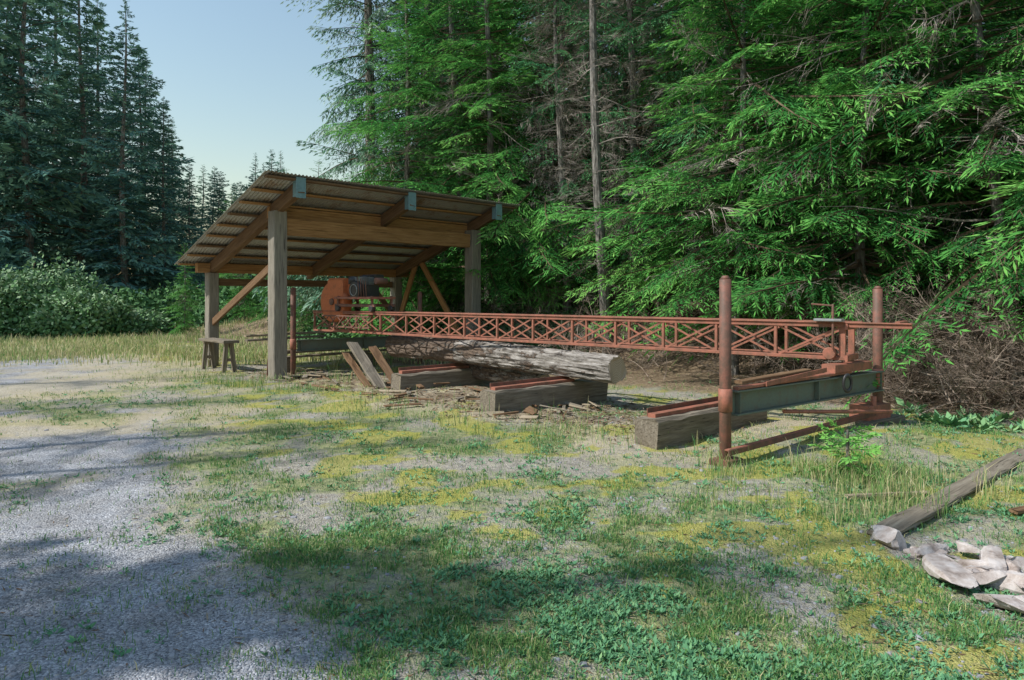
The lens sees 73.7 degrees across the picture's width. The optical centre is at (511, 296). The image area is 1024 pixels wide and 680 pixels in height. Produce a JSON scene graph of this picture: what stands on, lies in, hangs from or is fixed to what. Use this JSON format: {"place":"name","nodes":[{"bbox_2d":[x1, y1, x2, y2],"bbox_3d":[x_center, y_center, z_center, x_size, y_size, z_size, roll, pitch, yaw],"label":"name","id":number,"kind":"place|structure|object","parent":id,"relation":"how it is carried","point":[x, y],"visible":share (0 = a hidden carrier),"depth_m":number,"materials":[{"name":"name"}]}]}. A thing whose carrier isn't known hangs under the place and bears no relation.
{"place":"outdoors","nodes":[
{"label":"outdoors","id":0,"kind":"place"},
{"bbox_2d":[0,0,768,278],"label":"sky","id":1,"kind":"structure","parent":0,"point":[238,85],"materials":[{"name":"blue"}]},
{"bbox_2d":[0,190,1023,679],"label":"ground","id":2,"kind":"structure","parent":0,"point":[18,438],"depth_m":5.17,"materials":[{"name":"soil"}]},
{"bbox_2d":[2,97,49,275],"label":"fir tree","id":3,"kind":"object","parent":2,"relation":"on","point":[12,154],"visible":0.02,"depth_m":62.10,"materials":[{"name":"green plant"}]},
{"bbox_2d":[16,61,64,269],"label":"fir tree","id":4,"kind":"object","parent":2,"relation":"on","point":[45,127],"visible":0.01,"depth_m":61.81,"materials":[{"name":"green plant"}]},
{"bbox_2d":[0,8,84,270],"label":"fir tree","id":5,"kind":"object","parent":2,"relation":"on","point":[5,146],"visible":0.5,"depth_m":42.32,"materials":[{"name":"green plant"}]},
{"bbox_2d":[0,0,93,271],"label":"fir tree","id":6,"kind":"object","parent":2,"relation":"on","point":[8,41],"visible":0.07,"depth_m":52.08,"materials":[{"name":"green plant"}]},
{"bbox_2d":[36,80,80,273],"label":"fir tree","id":7,"kind":"object","parent":2,"relation":"on","point":[62,129],"visible":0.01,"depth_m":61.72,"materials":[{"name":"green plant"}]},
{"bbox_2d":[0,0,131,276],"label":"fir tree","id":8,"kind":"object","parent":2,"relation":"on","point":[58,6],"visible":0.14,"depth_m":49.81,"materials":[{"name":"green plant"}]},
{"bbox_2d":[0,0,140,282],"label":"fir tree","id":9,"kind":"object","parent":2,"relation":"on","point":[22,131],"visible":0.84,"depth_m":42.83,"materials":[{"name":"green plant"}]},
{"bbox_2d":[49,78,109,261],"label":"fir tree","id":10,"kind":"object","parent":2,"relation":"on","point":[87,137],"visible":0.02,"depth_m":61.82,"materials":[{"name":"green plant"}]},
{"bbox_2d":[6,0,154,294],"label":"fir tree","id":11,"kind":"object","parent":2,"relation":"on","point":[82,97],"visible":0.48,"depth_m":45.80,"materials":[{"name":"green plant"}]},
{"bbox_2d":[0,251,175,339],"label":"blackberry bush","id":12,"kind":"object","parent":2,"relation":"on","point":[31,304],"visible":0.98,"depth_m":26.57,"materials":[{"name":"green plant"}]},
{"bbox_2d":[44,0,158,294],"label":"fir tree","id":13,"kind":"object","parent":2,"relation":"on","point":[101,46],"visible":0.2,"depth_m":52.80,"materials":[{"name":"green plant"}]},
{"bbox_2d":[94,112,132,282],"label":"fir tree","id":14,"kind":"object","parent":2,"relation":"on","point":[116,172],"visible":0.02,"depth_m":61.77,"materials":[{"name":"green plant"}]},
{"bbox_2d":[62,0,189,309],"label":"fir tree","id":15,"kind":"object","parent":2,"relation":"on","point":[162,273],"visible":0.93,"depth_m":43.81,"materials":[{"name":"green plant"}]},
{"bbox_2d":[87,51,195,288],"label":"fir tree","id":16,"kind":"object","parent":2,"relation":"on","point":[146,113],"visible":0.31,"depth_m":55.91,"materials":[{"name":"green plant"}]},
{"bbox_2d":[119,55,187,295],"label":"fir tree","id":17,"kind":"object","parent":2,"relation":"on","point":[160,120],"visible":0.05,"depth_m":61.88,"materials":[{"name":"green plant"}]},
{"bbox_2d":[113,97,204,306],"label":"fir tree","id":18,"kind":"object","parent":2,"relation":"on","point":[168,181],"visible":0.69,"depth_m":46.89,"materials":[{"name":"green plant"}]},
{"bbox_2d":[148,117,196,287],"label":"fir tree","id":19,"kind":"object","parent":2,"relation":"on","point":[165,183],"visible":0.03,"depth_m":61.99,"materials":[{"name":"green plant"}]},
{"bbox_2d":[146,117,204,290],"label":"fir tree","id":20,"kind":"object","parent":2,"relation":"on","point":[180,155],"visible":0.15,"depth_m":59.95,"materials":[{"name":"green plant"}]},
{"bbox_2d":[156,163,207,300],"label":"fir tree","id":21,"kind":"object","parent":2,"relation":"on","point":[193,235],"visible":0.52,"depth_m":51.89,"materials":[{"name":"green plant"}]},
{"bbox_2d":[160,243,204,337],"bbox_3d":[-13.239,-0.183,27.524,1.758,4.068,1.885,0,0,26],"label":"young fir tree","id":22,"kind":"object","parent":2,"relation":"on","point":[182,328],"visible":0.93,"depth_m":27.47,"materials":[{"name":"green plant"}]},
{"bbox_2d":[178,177,201,290],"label":"fir tree","id":23,"kind":"object","parent":2,"relation":"on","point":[186,215],"visible":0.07,"depth_m":61.96,"materials":[{"name":"green plant"}]},
{"bbox_2d":[190,165,214,239],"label":"fir tree","id":24,"kind":"object","parent":2,"relation":"on","point":[202,188],"visible":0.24,"depth_m":65.96,"materials":[{"name":"green plant"}]},
{"bbox_2d":[197,166,225,280],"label":"fir tree","id":25,"kind":"object","parent":2,"relation":"on","point":[213,191],"visible":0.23,"depth_m":61.78,"materials":[{"name":"green plant"}]},
{"bbox_2d":[198,194,238,297],"bbox_3d":[-14.745,-1.815,35.935,3.245,7.510,3.480,0,0,44],"label":"young fir tree","id":26,"kind":"object","parent":2,"relation":"on","point":[233,274],"visible":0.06,"depth_m":35.95,"materials":[{"name":"green plant"}]},
{"bbox_2d":[198,338,239,372],"bbox_3d":[-6.472,1.292,15.050,0.348,0.728,1.411,0,0,-45],"label":"sawhorse","id":27,"kind":"object","parent":2,"relation":"on","point":[228,344],"visible":0.89,"depth_m":14.73,"materials":[{"name":"wood"}]},
{"bbox_2d":[191,171,248,288],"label":"fir tree","id":28,"kind":"object","parent":2,"relation":"on","point":[217,214],"visible":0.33,"depth_m":55.87,"materials":[{"name":"green plant"}]},
{"bbox_2d":[222,185,238,278],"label":"fir tree","id":29,"kind":"object","parent":2,"relation":"on","point":[234,197],"visible":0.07,"depth_m":61.84,"materials":[{"name":"green plant"}]},
{"bbox_2d":[229,182,245,203],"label":"fir tree","id":30,"kind":"object","parent":2,"relation":"on","point":[240,192],"visible":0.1,"depth_m":64.02,"materials":[{"name":"green plant"}]},
{"bbox_2d":[219,273,267,322],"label":"young fir tree","id":31,"kind":"object","parent":2,"relation":"on","point":[246,303],"visible":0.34,"depth_m":29.82,"materials":[{"name":"green plant"}]},
{"bbox_2d":[241,153,262,277],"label":"fir tree","id":32,"kind":"object","parent":2,"relation":"on","point":[253,179],"visible":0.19,"depth_m":58.00,"materials":[{"name":"green plant"}]},
{"bbox_2d":[240,275,299,325],"bbox_3d":[-9.583,-1.242,27.556,2.392,5.163,2.231,0,0,11],"label":"young fir tree","id":33,"kind":"object","parent":2,"relation":"on","point":[261,313],"visible":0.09,"depth_m":27.36,"materials":[{"name":"green plant"}]},
{"bbox_2d":[250,149,300,279],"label":"fir tree","id":34,"kind":"object","parent":2,"relation":"on","point":[269,164],"visible":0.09,"depth_m":49.88,"materials":[{"name":"green plant"}]},
{"bbox_2d":[277,151,285,171],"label":"fir tree","id":35,"kind":"object","parent":2,"relation":"on","point":[280,157],"visible":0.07,"depth_m":62.06,"materials":[{"name":"green plant"}]},
{"bbox_2d":[287,276,321,340],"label":"young fir tree","id":36,"kind":"object","parent":2,"relation":"on","point":[307,318],"visible":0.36,"depth_m":23.94,"materials":[{"name":"green plant"}]},
{"bbox_2d":[303,159,326,296],"bbox_3d":[-8.136,-2.597,28.963,2.839,6.572,3.045,0,0,24],"label":"young fir tree","id":37,"kind":"object","parent":2,"relation":"on","point":[315,176],"visible":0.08,"depth_m":28.97,"materials":[{"name":"green plant"}]},
{"bbox_2d":[47,273,622,351],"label":"undergrowth","id":38,"kind":"object","parent":2,"relation":"on","point":[146,302],"visible":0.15,"depth_m":21.71,"materials":[{"name":"green plant"}]},
{"bbox_2d":[174,170,520,378],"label":"timber shed","id":39,"kind":"structure","parent":2,"relation":"on","point":[276,227],"depth_m":15.49,"materials":[{"name":"wood"}]},
{"bbox_2d":[251,0,443,319],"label":"cedar tree","id":40,"kind":"object","parent":2,"relation":"on","point":[367,18],"visible":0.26,"depth_m":23.37,"materials":[{"name":"green plant"}]},
{"bbox_2d":[322,0,504,348],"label":"fir tree","id":41,"kind":"object","parent":2,"relation":"on","point":[382,181],"visible":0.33,"depth_m":21.02,"materials":[{"name":"green plant"}]},
{"bbox_2d":[321,0,509,297],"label":"cedar tree","id":42,"kind":"object","parent":2,"relation":"on","point":[394,79],"visible":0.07,"depth_m":25.21,"materials":[{"name":"green plant"}]},
{"bbox_2d":[363,4,467,179],"bbox_3d":[-4.795,-11.591,39.678,10.046,22.696,9.236,0,0,25],"label":"fir tree","id":43,"kind":"object","parent":2,"relation":"on","point":[401,85],"depth_m":38.68,"materials":[{"name":"green plant"}]},
{"bbox_2d":[243,331,602,418],"bbox_3d":[-2.357,1.227,12.536,3.448,0.825,9.470,0,0,-33],"label":"scrap lumber","id":44,"kind":"object","parent":2,"relation":"on","point":[364,359],"visible":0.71,"depth_m":12.18,"materials":[{"name":"brown wood"}]},
{"bbox_2d":[391,363,494,389],"bbox_3d":[-1.106,1.431,12.348,2.329,0.442,0.321,0,0,-41],"label":"log bunk","id":45,"kind":"object","parent":2,"relation":"on","point":[453,374],"visible":0.58,"depth_m":11.99,"materials":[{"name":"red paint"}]},
{"bbox_2d":[450,362,549,381],"bbox_3d":[-0.280,1.353,12.097,0.338,0.349,2.638,0,0,-38],"label":"weathered log","id":46,"kind":"object","parent":45,"relation":"on","point":[494,374],"visible":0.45,"depth_m":11.79,"materials":[{"name":"wood"}]},
{"bbox_2d":[358,0,544,183],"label":"fir tree","id":47,"kind":"object","parent":2,"relation":"on","point":[443,79],"visible":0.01,"depth_m":31.43,"materials":[{"name":"green plant"}]},
{"bbox_2d":[396,0,542,192],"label":"hemlock tree","id":48,"kind":"object","parent":2,"relation":"on","point":[447,31],"visible":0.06,"depth_m":25.33,"materials":[{"name":"green plant"}]},
{"bbox_2d":[335,0,621,317],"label":"fir tree","id":49,"kind":"object","parent":2,"relation":"on","point":[431,184],"visible":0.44,"depth_m":20.15,"materials":[{"name":"green plant"}]},
{"bbox_2d":[379,0,604,246],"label":"fir tree","id":50,"kind":"object","parent":2,"relation":"on","point":[498,14],"visible":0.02,"depth_m":28.30,"materials":[{"name":"green plant"}]},
{"bbox_2d":[358,0,627,335],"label":"fir tree","id":51,"kind":"object","parent":2,"relation":"on","point":[490,111],"visible":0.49,"depth_m":19.32,"materials":[{"name":"green plant"}]},
{"bbox_2d":[0,298,1023,679],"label":"grass","id":52,"kind":"structure","parent":2,"relation":"on","point":[76,346],"depth_m":4.59,"materials":[{"name":"green plant"}]},
{"bbox_2d":[0,330,1023,679],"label":"weeds","id":53,"kind":"object","parent":2,"relation":"on","point":[732,652],"visible":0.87,"depth_m":3.59,"materials":[{"name":"green plant"}]},
{"bbox_2d":[0,365,1023,679],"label":"twig litter","id":54,"kind":"object","parent":2,"relation":"on","point":[546,413],"visible":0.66,"depth_m":5.31,"materials":[{"name":"brown wood"}]},
{"bbox_2d":[444,0,620,270],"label":"fir tree","id":55,"kind":"object","parent":2,"relation":"on","point":[494,63],"visible":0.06,"depth_m":24.44,"materials":[{"name":"green plant"}]},
{"bbox_2d":[480,376,607,411],"bbox_3d":[0.531,1.426,10.096,2.339,0.467,0.323,0,0,-41],"label":"log bunk","id":56,"kind":"object","parent":2,"relation":"on","point":[505,396],"visible":0.71,"depth_m":9.86,"materials":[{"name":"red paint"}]},
{"bbox_2d":[385,335,626,383],"bbox_3d":[-0.470,0.998,11.889,0.526,0.518,5.901,0,1,-42],"label":"weathered log","id":57,"kind":"object","parent":56,"relation":"on","point":[603,368],"visible":1,"depth_m":11.04,"materials":[{"name":"grey wood"}]},
{"bbox_2d":[431,0,663,323],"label":"fir tree","id":58,"kind":"object","parent":2,"relation":"on","point":[545,268],"visible":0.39,"depth_m":18.72,"materials":[{"name":"green plant"}]},
{"bbox_2d":[516,0,599,329],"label":"tree","id":59,"kind":"object","parent":2,"relation":"on","point":[561,161],"visible":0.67,"depth_m":18.12,"materials":[{"name":"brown plant"}]},
{"bbox_2d":[473,0,669,251],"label":"fir tree","id":60,"kind":"object","parent":2,"relation":"on","point":[621,97],"visible":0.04,"depth_m":25.39,"materials":[{"name":"green plant"}]},
{"bbox_2d":[481,0,686,323],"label":"hemlock tree","id":61,"kind":"object","parent":2,"relation":"on","point":[563,106],"visible":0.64,"depth_m":18.40,"materials":[{"name":"green plant"}]},
{"bbox_2d":[266,274,912,466],"bbox_3d":[0.027,0.704,11.067,3.752,2.328,11.241,0,0,-42],"label":"portable sawmill","id":62,"kind":"object","parent":2,"relation":"on","point":[828,381],"visible":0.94,"depth_m":8.35,"materials":[{"name":"red paint"}]},
{"bbox_2d":[537,0,652,354],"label":"tree","id":63,"kind":"object","parent":2,"relation":"on","point":[600,232],"visible":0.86,"depth_m":16.03,"materials":[{"name":"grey plant"}]},
{"bbox_2d":[520,0,670,281],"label":"hemlock tree","id":64,"kind":"object","parent":2,"relation":"on","point":[587,117],"visible":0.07,"depth_m":21.67,"materials":[{"name":"green plant"}]},
{"bbox_2d":[568,3,659,135],"bbox_3d":[5.503,-12.327,30.817,8.022,19.713,8.725,0,0,-23],"label":"fir tree","id":65,"kind":"object","parent":2,"relation":"on","point":[623,68],"depth_m":31.16,"materials":[{"name":"green plant"}]},
{"bbox_2d":[566,0,738,289],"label":"fir tree","id":66,"kind":"object","parent":2,"relation":"on","point":[665,4],"visible":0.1,"depth_m":19.70,"materials":[{"name":"green plant"}]},
{"bbox_2d":[546,0,768,247],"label":"fir tree","id":67,"kind":"object","parent":2,"relation":"on","point":[643,45],"visible":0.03,"depth_m":24.69,"materials":[{"name":"green plant"}]},
{"bbox_2d":[616,2,711,110],"bbox_3d":[7.689,-12.772,29.153,8.520,20.937,9.267,0,0,-17],"label":"fir tree","id":68,"kind":"object","parent":2,"relation":"on","point":[644,55],"visible":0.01,"depth_m":26.91,"materials":[{"name":"green plant"}]},
{"bbox_2d":[548,0,789,315],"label":"hemlock tree","id":69,"kind":"object","parent":2,"relation":"on","point":[632,77],"visible":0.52,"depth_m":17.84,"materials":[{"name":"green plant"}]},
{"bbox_2d":[562,0,824,318],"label":"hemlock tree","id":70,"kind":"object","parent":2,"relation":"on","point":[651,22],"visible":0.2,"depth_m":17.02,"materials":[{"name":"green plant"}]},
{"bbox_2d":[635,396,766,449],"bbox_3d":[2.255,1.426,7.964,2.238,0.457,0.323,0,0,-41],"label":"log bunk","id":71,"kind":"object","parent":2,"relation":"on","point":[681,423],"visible":0.55,"depth_m":7.50,"materials":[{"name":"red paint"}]},
{"bbox_2d":[524,0,885,339],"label":"fir tree","id":72,"kind":"object","parent":2,"relation":"on","point":[645,234],"visible":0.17,"depth_m":15.78,"materials":[{"name":"green plant"}]},
{"bbox_2d":[452,250,1023,423],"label":"dead brush","id":73,"kind":"object","parent":2,"relation":"on","point":[940,374],"visible":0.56,"depth_m":9.85,"materials":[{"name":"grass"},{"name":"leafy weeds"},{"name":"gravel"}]},
{"bbox_2d":[646,0,835,260],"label":"fir tree","id":74,"kind":"object","parent":2,"relation":"on","point":[721,39],"depth_m":22.20,"materials":[{"name":"green plant"}]},
{"bbox_2d":[584,0,899,289],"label":"hemlock tree","id":75,"kind":"object","parent":2,"relation":"on","point":[747,63],"visible":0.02,"depth_m":18.42,"materials":[{"name":"green plant"}]},
{"bbox_2d":[545,0,990,374],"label":"fir tree","id":76,"kind":"object","parent":2,"relation":"on","point":[753,103],"visible":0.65,"depth_m":13.20,"materials":[{"name":"green plant"}]},
{"bbox_2d":[618,0,1003,364],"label":"fir tree","id":77,"kind":"object","parent":2,"relation":"on","point":[720,184],"visible":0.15,"depth_m":13.25,"materials":[{"name":"green plant"}]},
{"bbox_2d":[630,0,1023,371],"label":"fir tree","id":78,"kind":"object","parent":2,"relation":"on","point":[859,264],"visible":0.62,"depth_m":11.49,"materials":[{"name":"green plant"}]},
{"bbox_2d":[807,417,884,481],"bbox_3d":[2.984,1.591,5.992,0.698,1.019,0.632,0,0,-36],"label":"fir seedling","id":79,"kind":"object","parent":2,"relation":"on","point":[848,439],"visible":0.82,"depth_m":5.97,"materials":[{"name":"green plant"}]},
{"bbox_2d":[761,3,976,283],"bbox_3d":[8.903,-6.831,16.936,7.367,14.286,5.727,0,0,-16],"label":"fir tree","id":80,"kind":"object","parent":2,"relation":"on","point":[867,139],"depth_m":16.38,"materials":[{"name":"green plant"}]},
{"bbox_2d":[722,0,1023,408],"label":"fir tree","id":81,"kind":"object","parent":2,"relation":"on","point":[986,82],"visible":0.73,"depth_m":10.58,"materials":[{"name":"green plant"}]},
{"bbox_2d":[735,0,1012,225],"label":"fir tree","id":82,"kind":"object","parent":2,"relation":"on","point":[855,75],"visible":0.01,"depth_m":19.17,"materials":[{"name":"green plant"}]},
{"bbox_2d":[844,490,929,497],"bbox_3d":[2.959,1.555,5.384,0.697,0.028,0.057,-1,0,-6],"label":"weathered plank","id":83,"kind":"object","parent":2,"relation":"on","point":[863,495],"visible":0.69,"depth_m":5.36,"materials":[{"name":"brown wood"}]},
{"bbox_2d":[770,0,1023,332],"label":"hemlock tree","id":84,"kind":"object","parent":2,"relation":"on","point":[959,139],"visible":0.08,"depth_m":11.91,"materials":[{"name":"green plant"}]},
{"bbox_2d":[824,0,1023,227],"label":"fir tree","id":85,"kind":"object","parent":2,"relation":"on","point":[967,45],"visible":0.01,"depth_m":16.83,"materials":[{"name":"green plant"}]},
{"bbox_2d":[866,448,1023,535],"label":"weathered plank","id":86,"kind":"object","parent":2,"relation":"on","point":[910,518],"visible":0.83,"depth_m":5.28,"materials":[{"name":"grey wood"}]},
{"bbox_2d":[866,0,1023,341],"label":"fir tree","id":87,"kind":"object","parent":2,"relation":"on","point":[889,265],"visible":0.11,"depth_m":11.50,"materials":[{"name":"green plant"}]},
{"bbox_2d":[870,525,1023,612],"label":"rubble pile","id":88,"kind":"object","parent":2,"relation":"on","point":[995,568],"visible":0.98,"depth_m":3.87,"materials":[{"name":"grey stone"}]},
{"bbox_2d":[889,0,1023,353],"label":"fir tree","id":89,"kind":"object","parent":2,"relation":"on","point":[1020,188],"visible":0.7,"depth_m":9.11,"materials":[{"name":"green plant"}]},
{"bbox_2d":[900,0,1023,273],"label":"fir tree","id":90,"kind":"object","parent":2,"relation":"on","point":[953,63],"visible":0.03,"depth_m":13.89,"materials":[{"name":"green plant"}]},
{"bbox_2d":[1008,506,1023,514],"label":"weathered plank","id":91,"kind":"object","parent":2,"relation":"on","point":[1018,510],"visible":1,"depth_m":4.90,"materials":[{"name":"brown wood"}]},
{"bbox_2d":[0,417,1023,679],"bbox_3d":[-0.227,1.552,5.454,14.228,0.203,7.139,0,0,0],"label":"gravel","id":92,"kind":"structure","parent":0,"point":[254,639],"depth_m":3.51,"materials":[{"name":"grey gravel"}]}
]}

